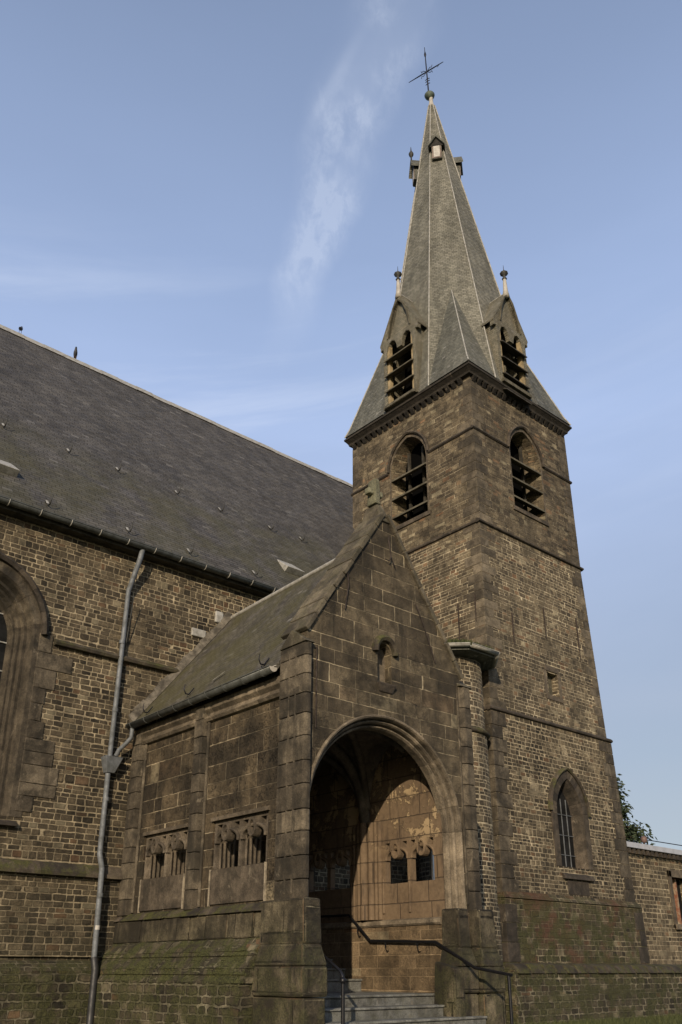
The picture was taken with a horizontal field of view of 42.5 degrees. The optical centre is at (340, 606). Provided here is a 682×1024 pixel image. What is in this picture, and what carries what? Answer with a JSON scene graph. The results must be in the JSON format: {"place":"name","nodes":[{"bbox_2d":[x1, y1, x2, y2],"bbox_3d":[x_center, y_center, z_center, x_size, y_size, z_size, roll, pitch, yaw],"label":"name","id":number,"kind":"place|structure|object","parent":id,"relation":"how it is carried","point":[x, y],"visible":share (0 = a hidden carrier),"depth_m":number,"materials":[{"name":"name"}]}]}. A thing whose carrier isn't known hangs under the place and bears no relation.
{"place":"outdoors","nodes":[
{"label":"outdoors","id":0,"kind":"place"},
{"bbox_2d":[0,0,681,849],"label":"sky","id":1,"kind":"structure","parent":0,"point":[210,202],"materials":[{"name":"blue"}]},
{"bbox_2d":[509,1013,681,1023],"bbox_3d":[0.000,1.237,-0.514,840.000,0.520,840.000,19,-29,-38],"label":"ground","id":2,"kind":"structure","parent":0,"point":[643,1023],"depth_m":20.20,"materials":[{"name":"green plant"}]},
{"bbox_2d":[0,47,681,1023],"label":"church","id":3,"kind":"structure","parent":2,"relation":"on","point":[264,707],"depth_m":17.25,"materials":[{"name":"stone"}]},
{"bbox_2d":[0,552,72,826],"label":"nave window","id":4,"kind":"structure","parent":3,"relation":"in","point":[24,629],"depth_m":16.03,"materials":[{"name":"stone"}]},
{"bbox_2d":[73,347,77,358],"bbox_3d":[-8.231,-7.806,27.161,0.120,0.382,0.355,7,-24,-16],"label":"pigeon","id":5,"kind":"object","parent":3,"relation":"on","point":[75,353],"visible":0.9,"depth_m":27.10,"materials":[{"name":"grey"}]},
{"bbox_2d":[143,828,187,879],"bbox_3d":[-2.943,4.372,15.414,0.440,0.760,1.450,19,-29,-38],"label":"tracery window","id":6,"kind":"structure","parent":3,"relation":"in","point":[165,854],"depth_m":15.43,"materials":[{"name":"stone"}]},
{"bbox_2d":[213,811,268,869],"bbox_3d":[-1.464,3.727,13.861,0.440,0.760,1.490,19,-29,-38],"label":"tracery window","id":7,"kind":"structure","parent":3,"relation":"in","point":[249,830],"depth_m":13.87,"materials":[{"name":"stone"}]},
{"bbox_2d":[308,845,352,891],"bbox_3d":[-0.200,5.002,16.669,0.150,0.760,1.330,19,-29,-38],"label":"tracery window","id":8,"kind":"structure","parent":3,"relation":"in","point":[339,856],"depth_m":16.64,"materials":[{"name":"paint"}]},
{"bbox_2d":[324,954,345,1023],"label":"handrail","id":9,"kind":"object","parent":3,"relation":"on","point":[339,970],"visible":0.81,"depth_m":11.52,"materials":[{"name":"black metal"}]},
{"bbox_2d":[387,430,430,530],"bbox_3d":[2.316,-3.973,27.558,0.705,3.335,1.839,19,-29,-38],"label":"belfry window","id":10,"kind":"structure","parent":3,"relation":"in","point":[417,486],"depth_m":27.63,"materials":[{"name":"stone"}]},
{"bbox_2d":[383,833,437,884],"bbox_3d":[1.207,4.388,15.192,0.150,0.760,1.310,19,-29,-38],"label":"tracery window","id":11,"kind":"structure","parent":3,"relation":"in","point":[420,844],"depth_m":15.19,"materials":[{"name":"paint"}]},
{"bbox_2d":[321,914,513,1023],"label":"handrail","id":12,"kind":"object","parent":3,"relation":"attached to","point":[508,975],"visible":0.96,"depth_m":13.94,"materials":[{"name":"black metal"}]},
{"bbox_2d":[506,425,548,526],"bbox_3d":[5.546,-4.082,27.218,1.839,3.275,0.705,19,-29,-38],"label":"belfry window","id":13,"kind":"structure","parent":3,"relation":"in","point":[517,467],"depth_m":27.25,"materials":[{"name":"stone"}]},
{"bbox_2d":[548,767,594,895],"bbox_3d":[5.823,5.836,22.852,1.780,3.267,0.624,19,-29,-38],"label":"lancet window","id":14,"kind":"structure","parent":3,"relation":"in","point":[571,833],"depth_m":22.94,"materials":[{"name":"stone"}]},
{"bbox_2d":[616,773,656,844],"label":"yew tree","id":15,"kind":"object","parent":2,"relation":"on","point":[633,833],"visible":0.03,"depth_m":45.10,"materials":[{"name":"green plant"}]},
{"bbox_2d":[626,841,681,964],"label":"annex","id":16,"kind":"object","parent":2,"relation":"on","point":[656,872],"visible":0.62,"depth_m":27.02,"materials":[{"name":"brick"}]},
{"bbox_2d":[640,836,646,843],"bbox_3d":[10.144,7.960,29.291,0.220,0.550,0.214,19,-29,-38],"label":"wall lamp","id":17,"kind":"object","parent":16,"relation":"on","point":[643,839],"visible":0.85,"depth_m":29.28,"materials":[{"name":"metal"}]},
{"bbox_2d":[647,840,681,845],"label":"cable","id":18,"kind":"object","parent":17,"relation":"attached to","point":[664,842],"visible":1,"depth_m":29.76,"materials":[{"name":"metal"}]},
{"bbox_2d":[672,879,681,923],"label":"window frame","id":19,"kind":"structure","parent":16,"relation":"in","point":[673,880],"depth_m":28.08,"materials":[{"name":"brown wood"}]},
{"bbox_2d":[676,880,681,920],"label":"window glass","id":20,"kind":"structure","parent":16,"relation":"in","point":[677,881],"depth_m":28.46,"materials":[{"name":"black glass"}]}
]}

